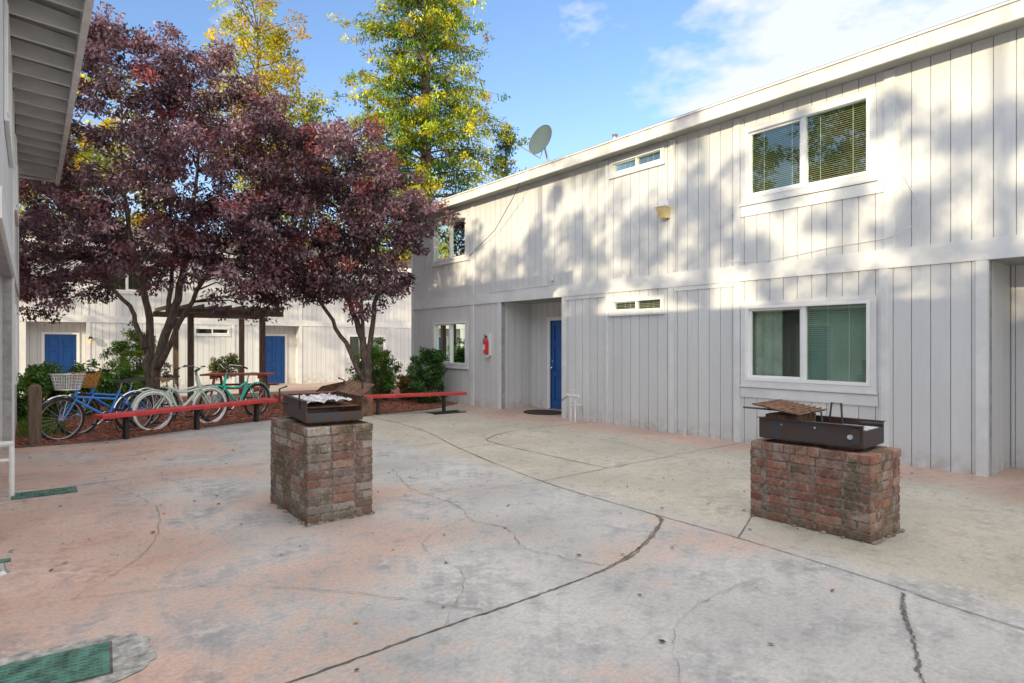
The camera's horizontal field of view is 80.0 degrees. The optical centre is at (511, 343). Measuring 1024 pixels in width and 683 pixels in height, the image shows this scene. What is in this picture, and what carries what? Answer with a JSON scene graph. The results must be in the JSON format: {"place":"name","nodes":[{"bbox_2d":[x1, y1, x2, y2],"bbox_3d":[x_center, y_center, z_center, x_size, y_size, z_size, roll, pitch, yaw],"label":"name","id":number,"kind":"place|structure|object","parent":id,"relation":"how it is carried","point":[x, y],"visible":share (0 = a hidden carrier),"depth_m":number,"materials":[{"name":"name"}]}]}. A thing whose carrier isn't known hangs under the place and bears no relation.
{"place":"outdoors","nodes":[
{"label":"outdoors","id":0,"kind":"place"},
{"bbox_2d":[0,558,10,575],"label":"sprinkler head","id":1,"kind":"object","parent":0,"point":[3,570],"visible":1,"depth_m":3.99},
{"bbox_2d":[0,380,1023,682],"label":"ground","id":2,"kind":"structure","parent":0,"point":[958,542],"depth_m":4.09,"materials":[{"name":"concrete"}]},
{"bbox_2d":[0,271,2,449],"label":"entry walls","id":3,"kind":"structure","parent":2,"relation":"on","point":[1,358],"depth_m":8.60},
{"bbox_2d":[0,441,14,496],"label":"pipe rail","id":4,"kind":"object","parent":2,"relation":"on","point":[10,459],"visible":1,"depth_m":5.98,"materials":[{"name":"white metal"}]},
{"bbox_2d":[0,0,17,449],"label":"walls","id":5,"kind":"structure","parent":2,"relation":"on","point":[6,177],"depth_m":8.61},
{"bbox_2d":[4,0,12,168],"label":"window frame","id":6,"kind":"object","parent":5,"relation":"attached to","point":[7,88],"visible":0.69,"depth_m":5.87,"materials":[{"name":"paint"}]},
{"bbox_2d":[0,90,18,442],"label":"trim","id":7,"kind":"structure","parent":5,"relation":"attached to","point":[6,235],"depth_m":8.68,"materials":[{"name":"paint"}]},
{"bbox_2d":[15,134,18,226],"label":"window frame","id":8,"kind":"object","parent":5,"relation":"attached to","point":[16,188],"visible":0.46,"depth_m":9.48,"materials":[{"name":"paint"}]},
{"bbox_2d":[15,304,18,384],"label":"window frame","id":9,"kind":"object","parent":5,"relation":"attached to","point":[16,347],"visible":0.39,"depth_m":9.48,"materials":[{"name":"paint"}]},
{"bbox_2d":[8,0,93,184],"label":"roof","id":10,"kind":"structure","parent":5,"relation":"on","point":[48,39],"depth_m":8.14,"materials":[{"name":"paint"}]},
{"bbox_2d":[11,486,77,499],"bbox_3d":[-4.691,1.490,6.133,0.524,0.010,0.304,0,0,-38],"label":"meter box lid","id":11,"kind":"object","parent":2,"relation":"on","point":[36,493],"visible":1,"depth_m":6.11,"materials":[{"name":"green plastic"}]},
{"bbox_2d":[26,321,85,368],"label":"entry walls","id":12,"kind":"structure","parent":2,"relation":"on","point":[34,329],"depth_m":20.97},
{"bbox_2d":[41,332,79,377],"bbox_3d":[-15.757,0.642,21.323,1.070,2.115,0.120,0,0,-38],"label":"entry door","id":13,"kind":"structure","parent":12,"relation":"in","point":[62,349],"depth_m":21.34,"materials":[{"name":"blue wood"}]},
{"bbox_2d":[0,633,156,682],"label":"meter box lid","id":14,"kind":"object","parent":2,"relation":"on","point":[107,658],"visible":1,"depth_m":2.86,"materials":[{"name":"plastic"}]},
{"bbox_2d":[19,66,180,227],"bbox_3d":[-22.165,-5.988,29.701,11.468,15.384,7.199,0,0,7],"label":"yellow autumn tree","id":15,"kind":"object","parent":2,"relation":"on","point":[109,122],"visible":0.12,"depth_m":29.44,"materials":[{"name":"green plant"}]},
{"bbox_2d":[92,398,277,438],"bbox_3d":[-5.507,1.290,10.668,0.300,0.420,3.239,0,0,29],"label":"bench","id":16,"kind":"object","parent":2,"relation":"on","point":[125,416],"visible":1,"depth_m":10.37,"materials":[{"name":"red paint"}]},
{"bbox_2d":[19,241,410,392],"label":"walls","id":17,"kind":"structure","parent":2,"relation":"on","point":[321,354],"depth_m":24.39,"materials":[{"name":"white wood"}]},
{"bbox_2d":[96,259,154,294],"bbox_3d":[-13.959,-2.404,22.113,1.850,1.188,0.110,0,0,-38],"label":"window frame","id":18,"kind":"object","parent":17,"relation":"attached to","point":[128,291],"visible":0.15,"depth_m":22.13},
{"bbox_2d":[101,262,150,289],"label":"window blinds","id":19,"kind":"object","parent":17,"relation":"attached to","point":[133,282],"depth_m":22.39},
{"bbox_2d":[196,329,226,332],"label":"window blinds","id":20,"kind":"object","parent":17,"relation":"attached to","point":[208,331],"depth_m":24.26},
{"bbox_2d":[194,327,230,335],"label":"window frame","id":21,"kind":"object","parent":17,"relation":"attached to","point":[228,329],"visible":0.9,"depth_m":23.87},
{"bbox_2d":[19,252,410,393],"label":"trim","id":22,"kind":"structure","parent":17,"relation":"attached to","point":[86,317],"depth_m":24.30,"materials":[{"name":"paint"}]},
{"bbox_2d":[19,217,410,272],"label":"roof","id":23,"kind":"structure","parent":17,"relation":"on","point":[408,263],"depth_m":24.88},
{"bbox_2d":[350,337,382,358],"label":"window blinds","id":24,"kind":"object","parent":17,"relation":"attached to","point":[355,344],"depth_m":27.98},
{"bbox_2d":[347,334,386,362],"bbox_3d":[-6.622,0.211,27.907,1.950,1.258,0.110,0,0,-38],"label":"window frame","id":25,"kind":"object","parent":17,"relation":"attached to","point":[366,336],"visible":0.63,"depth_m":27.84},
{"bbox_2d":[353,280,382,300],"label":"window blinds","id":26,"kind":"object","parent":17,"relation":"attached to","point":[381,298],"depth_m":28.34,"materials":[{"name":"grey"}]},
{"bbox_2d":[355,277,386,304],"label":"window frame","id":27,"kind":"object","parent":17,"relation":"attached to","point":[366,301],"visible":0.19,"depth_m":27.97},
{"bbox_2d":[153,304,283,399],"bbox_3d":[-8.841,0.320,18.375,3.100,2.800,3.200,0,0,-38],"label":"pergola","id":28,"kind":"object","parent":2,"relation":"on","point":[160,312],"visible":0.61,"depth_m":18.01,"materials":[{"name":"brown wood"}]},
{"bbox_2d":[15,386,457,447],"bbox_3d":[-5.988,1.582,16.456,17.000,0.200,10.750,0,0,-38],"label":"mulch bed","id":29,"kind":"object","parent":2,"relation":"on","point":[237,396],"visible":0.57,"depth_m":12.11,"materials":[{"name":"brown wood"}]},
{"bbox_2d":[28,384,41,444],"bbox_3d":[-7.056,1.045,9.031,0.160,0.910,0.160,0,0,-38],"label":"wooden post","id":30,"kind":"object","parent":29,"relation":"on","point":[34,414],"visible":0.93,"depth_m":8.97,"materials":[{"name":"brown wood"}]},
{"bbox_2d":[16,415,67,437],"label":"grass","id":31,"kind":"structure","parent":29,"relation":"on","point":[24,423],"depth_m":10.46,"materials":[{"name":"green plant"}]},
{"bbox_2d":[17,361,75,420],"bbox_3d":[-9.323,0.977,11.945,1.367,1.266,1.304,0,0,28],"label":"shrub","id":32,"kind":"object","parent":29,"relation":"on","point":[34,374],"visible":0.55,"depth_m":11.80,"materials":[{"name":"green plant"}]},
{"bbox_2d":[45,358,129,415],"bbox_3d":[-8.973,0.942,12.824,1.347,1.293,1.373,0,0,10],"label":"shrub","id":33,"kind":"object","parent":29,"relation":"on","point":[98,388],"visible":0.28,"depth_m":12.71,"materials":[{"name":"green plant"}]},
{"bbox_2d":[42,370,155,440],"bbox_3d":[-6.701,0.965,9.898,0.595,1.084,1.780,0,0,11],"label":"bicycle","id":34,"kind":"object","parent":29,"relation":"on","point":[75,401],"visible":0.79,"depth_m":9.58,"materials":[{"name":"blue metal"}]},
{"bbox_2d":[55,369,163,434],"bbox_3d":[-6.869,0.965,10.490,0.594,1.084,1.760,0,0,10],"label":"bicycle","id":35,"kind":"object","parent":29,"relation":"on","point":[91,380],"visible":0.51,"depth_m":10.09,"materials":[{"name":"black metal"}]},
{"bbox_2d":[99,363,149,411],"bbox_3d":[-8.611,0.993,13.528,1.065,1.174,1.038,0,0,-10],"label":"shrub","id":36,"kind":"object","parent":29,"relation":"on","point":[136,386],"visible":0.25,"depth_m":13.37,"materials":[{"name":"green plant"}]},
{"bbox_2d":[99,321,172,398],"bbox_3d":[-10.469,0.571,17.014,1.804,2.470,1.481,0,0,-38],"label":"shrub","id":37,"kind":"object","parent":29,"relation":"on","point":[123,350],"visible":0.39,"depth_m":16.72,"materials":[{"name":"green plant"}]},
{"bbox_2d":[19,1,321,405],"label":"purple leaf plum tree","id":38,"kind":"object","parent":29,"relation":"on","point":[168,92],"visible":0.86,"depth_m":14.27,"materials":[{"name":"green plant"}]},
{"bbox_2d":[131,365,226,429],"bbox_3d":[-5.943,0.955,11.005,0.652,1.111,1.652,0,0,10],"label":"bicycle","id":39,"kind":"object","parent":29,"relation":"on","point":[193,397],"visible":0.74,"depth_m":10.85,"materials":[{"name":"white paint"}]},
{"bbox_2d":[144,365,222,423],"bbox_3d":[-6.301,0.965,11.869,0.588,1.084,1.616,0,0,8],"label":"bicycle","id":40,"kind":"object","parent":29,"relation":"on","point":[179,395],"visible":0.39,"depth_m":11.70,"materials":[{"name":"white metal"}]},
{"bbox_2d":[207,353,238,380],"bbox_3d":[-9.486,0.763,20.270,1.099,0.962,1.134,0,0,-38],"label":"shrub","id":41,"kind":"object","parent":29,"relation":"on","point":[213,366],"visible":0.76,"depth_m":20.03,"materials":[{"name":"green plant"}]},
{"bbox_2d":[199,364,269,420],"bbox_3d":[-5.517,0.954,12.236,0.652,1.110,1.646,0,0,2],"label":"bicycle","id":42,"kind":"object","parent":29,"relation":"on","point":[222,387],"visible":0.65,"depth_m":12.31,"materials":[{"name":"teal metal"}]},
{"bbox_2d":[193,372,278,402],"bbox_3d":[-6.823,1.120,15.255,1.600,0.760,1.640,0,0,-10],"label":"picnic table","id":43,"kind":"object","parent":29,"relation":"on","point":[214,376],"visible":0.68,"depth_m":15.00,"materials":[{"name":"red wood"}]},
{"bbox_2d":[273,393,292,408],"bbox_3d":[-5.230,1.310,13.964,0.430,0.340,0.430,0,0,-38],"label":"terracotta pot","id":44,"kind":"object","parent":29,"relation":"on","point":[278,404],"visible":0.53,"depth_m":13.82,"materials":[{"name":"brown ceramic"}]},
{"bbox_2d":[209,114,463,402],"bbox_3d":[-4.367,-2.049,14.969,6.393,7.171,3.569,0,0,0],"label":"purple leaf plum tree","id":45,"kind":"object","parent":29,"relation":"on","point":[366,205],"visible":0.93,"depth_m":14.55,"materials":[{"name":"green plant"}]},
{"bbox_2d":[345,337,402,400],"bbox_3d":[-3.624,0.730,16.077,1.207,1.865,1.432,0,0,32],"label":"shrub","id":46,"kind":"object","parent":29,"relation":"on","point":[381,360],"visible":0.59,"depth_m":16.06,"materials":[{"name":"green plant"}]},
{"bbox_2d":[373,369,397,390],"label":"shrub","id":47,"kind":"object","parent":29,"relation":"on","point":[386,380],"visible":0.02,"depth_m":18.29,"materials":[{"name":"green plant"}]},
{"bbox_2d":[396,370,419,399],"bbox_3d":[-2.716,1.101,16.189,0.844,0.904,0.794,0,0,6],"label":"shrub","id":48,"kind":"object","parent":29,"relation":"on","point":[403,386],"visible":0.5,"depth_m":16.03,"materials":[{"name":"green plant"}]},
{"bbox_2d":[405,346,448,402],"bbox_3d":[-2.124,0.836,15.267,1.124,1.575,1.027,0,0,-38],"label":"shrub","id":49,"kind":"object","parent":29,"relation":"on","point":[431,375],"visible":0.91,"depth_m":15.13,"materials":[{"name":"green plant"}]},
{"bbox_2d":[196,0,347,227],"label":"yellow autumn tree","id":50,"kind":"object","parent":2,"relation":"on","point":[277,39],"visible":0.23,"depth_m":35.28,"materials":[{"name":"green plant"}]},
{"bbox_2d":[266,326,297,382],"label":"entry walls","id":51,"kind":"structure","parent":2,"relation":"on","point":[291,332],"depth_m":26.24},
{"bbox_2d":[266,334,286,383],"bbox_3d":[-10.068,0.642,25.817,1.070,2.115,0.120,0,0,-38],"label":"entry door","id":52,"kind":"structure","parent":51,"relation":"in","point":[276,353],"depth_m":25.91,"materials":[{"name":"blue wood"}]},
{"bbox_2d":[248,86,363,244],"bbox_3d":[-13.499,-7.570,39.997,7.858,18.546,7.569,0,0,-38],"label":"tall green tree","id":53,"kind":"object","parent":2,"relation":"on","point":[313,109],"visible":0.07,"depth_m":39.69,"materials":[{"name":"green plant"}]},
{"bbox_2d":[270,416,372,523],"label":"bricks","id":54,"kind":"object","parent":2,"relation":"on","point":[289,423],"visible":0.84,"depth_m":5.25,"materials":[{"name":"brick"}]},
{"bbox_2d":[279,377,374,424],"bbox_3d":[-1.727,0.514,5.615,0.702,0.372,0.878,0,0,-33],"label":"barbecue grill","id":55,"kind":"object","parent":54,"relation":"on","point":[346,402],"visible":1,"depth_m":5.47,"materials":[{"name":"metal"}]},
{"bbox_2d":[271,424,371,523],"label":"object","id":56,"kind":"object","parent":2,"relation":"on","point":[331,469],"visible":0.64,"depth_m":5.25,"materials":[{"name":"brick"}]},
{"bbox_2d":[270,501,374,525],"bbox_3d":[-1.733,1.491,5.565,0.649,0.026,0.964,0,0,-38],"label":"mortar rubble","id":57,"kind":"object","parent":2,"relation":"on","point":[319,522],"visible":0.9,"depth_m":5.19,"materials":[{"name":"grey concrete"}]},
{"bbox_2d":[346,87,387,249],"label":"blue green conifer tree","id":58,"kind":"object","parent":2,"relation":"on","point":[366,103],"visible":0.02,"depth_m":47.10,"materials":[{"name":"green plant"}]},
{"bbox_2d":[363,391,466,414],"bbox_3d":[-2.174,1.290,13.224,2.443,0.420,0.300,0,0,-25],"label":"bench","id":59,"kind":"object","parent":2,"relation":"on","point":[443,395],"visible":0.77,"depth_m":13.15,"materials":[{"name":"red paint"}]},
{"bbox_2d":[306,0,530,258],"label":"golden conifer tree","id":60,"kind":"object","parent":2,"relation":"on","point":[425,31],"visible":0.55,"depth_m":34.00,"materials":[{"name":"green plant"}]},
{"bbox_2d":[426,410,465,414],"bbox_3d":[-1.432,1.489,13.268,0.800,0.014,0.380,0,0,-38],"label":"drain grate","id":61,"kind":"object","parent":2,"relation":"on","point":[445,412],"visible":1,"depth_m":13.20,"materials":[{"name":"black metal"}]},
{"bbox_2d":[10,413,967,670],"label":"fallen leaves","id":62,"kind":"object","parent":2,"relation":"on","point":[661,640],"visible":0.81,"depth_m":5.62,"materials":[{"name":"brown plant"}]},
{"bbox_2d":[476,126,522,186],"bbox_3d":[-0.486,-6.188,39.314,7.952,15.775,8.258,0,0,-38],"label":"blue green conifer tree","id":63,"kind":"object","parent":2,"relation":"on","point":[505,146],"visible":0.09,"depth_m":39.02,"materials":[{"name":"green plant"}]},
{"bbox_2d":[4,417,1023,682],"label":"pavement joints","id":64,"kind":"object","parent":2,"relation":"on","point":[656,529],"visible":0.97,"depth_m":3.76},
{"bbox_2d":[505,298,561,408],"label":"entry walls","id":65,"kind":"structure","parent":2,"relation":"on","point":[525,353],"depth_m":14.32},
{"bbox_2d":[547,316,561,410],"bbox_3d":[1.176,0.443,13.678,0.120,2.115,1.080,0,0,-38],"label":"entry door","id":66,"kind":"structure","parent":65,"relation":"in","point":[554,364],"depth_m":13.96,"materials":[{"name":"blue wood"}]},
{"bbox_2d":[524,410,561,414],"bbox_3d":[0.669,1.488,13.271,0.784,0.023,0.924,0,0,-38],"label":"doormat","id":67,"kind":"object","parent":2,"relation":"on","point":[544,412],"visible":0.98,"depth_m":13.22,"materials":[{"name":"black rubber"}]},
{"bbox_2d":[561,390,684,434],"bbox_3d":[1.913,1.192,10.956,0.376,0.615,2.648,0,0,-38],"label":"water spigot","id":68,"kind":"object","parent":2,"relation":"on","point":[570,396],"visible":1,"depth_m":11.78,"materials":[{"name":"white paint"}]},
{"bbox_2d":[414,27,1023,476],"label":"walls","id":69,"kind":"structure","parent":2,"relation":"on","point":[960,121],"depth_m":9.25,"materials":[{"name":"white wood"}]},
{"bbox_2d":[431,212,468,266],"bbox_3d":[-1.584,-2.648,15.728,0.110,1.176,1.720,0,0,-38],"label":"window upper frame","id":70,"kind":"object","parent":69,"relation":"attached to","point":[450,259],"visible":0.85,"depth_m":15.71,"materials":[{"name":"paint"}]},
{"bbox_2d":[437,218,464,258],"bbox_3d":[-1.564,-2.670,15.744,0.001,0.930,1.460,0,0,-38],"label":"window upper glass","id":71,"kind":"object","parent":70,"relation":"attached to","point":[458,238],"visible":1,"depth_m":15.66,"materials":[{"name":"clear glass"}]},
{"bbox_2d":[432,319,468,368],"bbox_3d":[-1.584,0.007,15.728,0.110,1.246,1.720,0,0,-38],"label":"window lower frame","id":72,"kind":"object","parent":69,"relation":"attached to","point":[449,363],"visible":0.77,"depth_m":15.70,"materials":[{"name":"paint"}]},
{"bbox_2d":[437,323,464,362],"bbox_3d":[-1.564,-0.015,15.744,0.001,1.000,1.460,0,0,-38],"label":"window lower glass","id":73,"kind":"object","parent":72,"relation":"attached to","point":[458,343],"visible":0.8,"depth_m":15.63,"materials":[{"name":"glass"}]},
{"bbox_2d":[483,333,490,356],"bbox_3d":[-0.601,0.035,14.332,0.146,0.550,0.180,0,0,-38],"label":"fire extinguisher","id":74,"kind":"object","parent":69,"relation":"attached to","point":[487,345],"visible":1,"depth_m":14.29,"materials":[{"name":"red metal"}]},
{"bbox_2d":[608,145,664,179],"bbox_3d":[2.228,-3.225,10.902,0.110,0.330,1.280,0,0,-38],"label":"clerestory upper frame","id":75,"kind":"object","parent":69,"relation":"attached to","point":[637,167],"visible":1,"depth_m":10.87,"materials":[{"name":"white plastic"}]},
{"bbox_2d":[615,163,623,171],"bbox_3d":[2.247,-3.245,10.918,0.001,0.166,1.106,0,0,-38],"label":"clerestory upper glass","id":76,"kind":"object","parent":75,"relation":"in","point":[618,167],"visible":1,"depth_m":11.25,"materials":[{"name":"clear glass"}]},
{"bbox_2d":[608,295,664,315],"bbox_3d":[2.228,-0.670,10.902,0.110,0.320,1.280,0,0,-38],"label":"clerestory lower frame","id":77,"kind":"object","parent":69,"relation":"attached to","point":[613,311],"visible":1,"depth_m":10.88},
{"bbox_2d":[616,300,659,309],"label":"clerestory lower blinds","id":78,"kind":"object","parent":69,"relation":"attached to","point":[646,304],"visible":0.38,"depth_m":11.23,"materials":[{"name":"beige plastic"}]},
{"bbox_2d":[622,152,659,169],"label":"clerestory upper blinds","id":79,"kind":"object","parent":69,"relation":"attached to","point":[649,158],"visible":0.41,"depth_m":11.17,"materials":[{"name":"white plastic"}]},
{"bbox_2d":[654,200,670,218],"bbox_3d":[2.544,-2.270,10.304,0.205,0.300,0.220,0,0,-38],"label":"wall lamp","id":80,"kind":"object","parent":69,"relation":"attached to","point":[663,209],"visible":1,"depth_m":10.27,"materials":[{"name":"beige glass"}]},
{"bbox_2d":[469,95,919,445],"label":"cables","id":81,"kind":"object","parent":69,"relation":"attached to","point":[551,278],"visible":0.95,"depth_m":7.72,"materials":[{"name":"paint"}]},
{"bbox_2d":[398,0,1023,223],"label":"roof","id":82,"kind":"structure","parent":69,"relation":"on","point":[994,20],"depth_m":8.43,"materials":[{"name":"paint"}]},
{"bbox_2d":[517,125,551,161],"bbox_3d":[0.469,-4.081,12.600,0.710,0.929,0.552,0,0,-14],"label":"satellite dish","id":83,"kind":"object","parent":82,"relation":"on","point":[540,138],"visible":0.96,"depth_m":12.68,"materials":[{"name":"metal"}]},
{"bbox_2d":[411,69,1023,476],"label":"trim","id":84,"kind":"structure","parent":69,"relation":"attached to","point":[981,251],"depth_m":8.57,"materials":[{"name":"paint"}]},
{"bbox_2d":[739,87,877,206],"bbox_3d":[4.087,-2.678,8.548,0.110,1.196,1.920,0,0,-38],"label":"bedroom window frame","id":85,"kind":"object","parent":69,"relation":"attached to","point":[803,186],"visible":1,"depth_m":8.52,"materials":[{"name":"white wood"}]},
{"bbox_2d":[739,295,877,394],"bbox_3d":[4.087,0.012,8.548,0.110,1.276,1.920,0,0,-38],"label":"living window frame","id":86,"kind":"object","parent":69,"relation":"attached to","point":[801,382],"visible":1,"depth_m":8.53,"materials":[{"name":"white plastic"}]},
{"bbox_2d":[753,304,865,381],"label":"living window blinds","id":87,"kind":"object","parent":69,"relation":"attached to","point":[836,342],"visible":0.45,"depth_m":8.54,"materials":[{"name":"green fabric"}]},
{"bbox_2d":[753,101,865,192],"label":"bedroom window blinds","id":88,"kind":"object","parent":69,"relation":"attached to","point":[836,142],"visible":0.65,"depth_m":8.78,"materials":[{"name":"white plastic"}]},
{"bbox_2d":[751,441,898,543],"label":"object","id":89,"kind":"object","parent":2,"relation":"on","point":[764,485],"visible":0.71,"depth_m":4.89,"materials":[{"name":"red brick"}]},
{"bbox_2d":[750,438,900,542],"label":"bricks","id":90,"kind":"object","parent":2,"relation":"on","point":[872,455],"visible":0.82,"depth_m":4.84,"materials":[{"name":"brown brick"}]},
{"bbox_2d":[743,399,884,450],"bbox_3d":[2.553,0.670,5.095,0.645,0.339,0.994,0,0,-38],"label":"barbecue grill","id":91,"kind":"object","parent":90,"relation":"on","point":[789,422],"visible":1,"depth_m":5.03,"materials":[{"name":"metal"}]},
{"bbox_2d":[992,258,1023,474],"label":"entry walls","id":92,"kind":"structure","parent":2,"relation":"on","point":[1007,363],"depth_m":7.35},
{"bbox_2d":[19,0,1007,251],"label":"sky","id":93,"kind":"structure","parent":0,"point":[590,71],"materials":[{"name":"blue"}]},
{"bbox_2d":[751,515,904,544],"bbox_3d":[2.612,1.491,5.115,0.630,0.026,1.039,0,0,-38],"label":"mortar rubble","id":94,"kind":"object","parent":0,"point":[882,539],"visible":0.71,"depth_m":4.74,"materials":[{"name":"grey concrete"}]}
]}

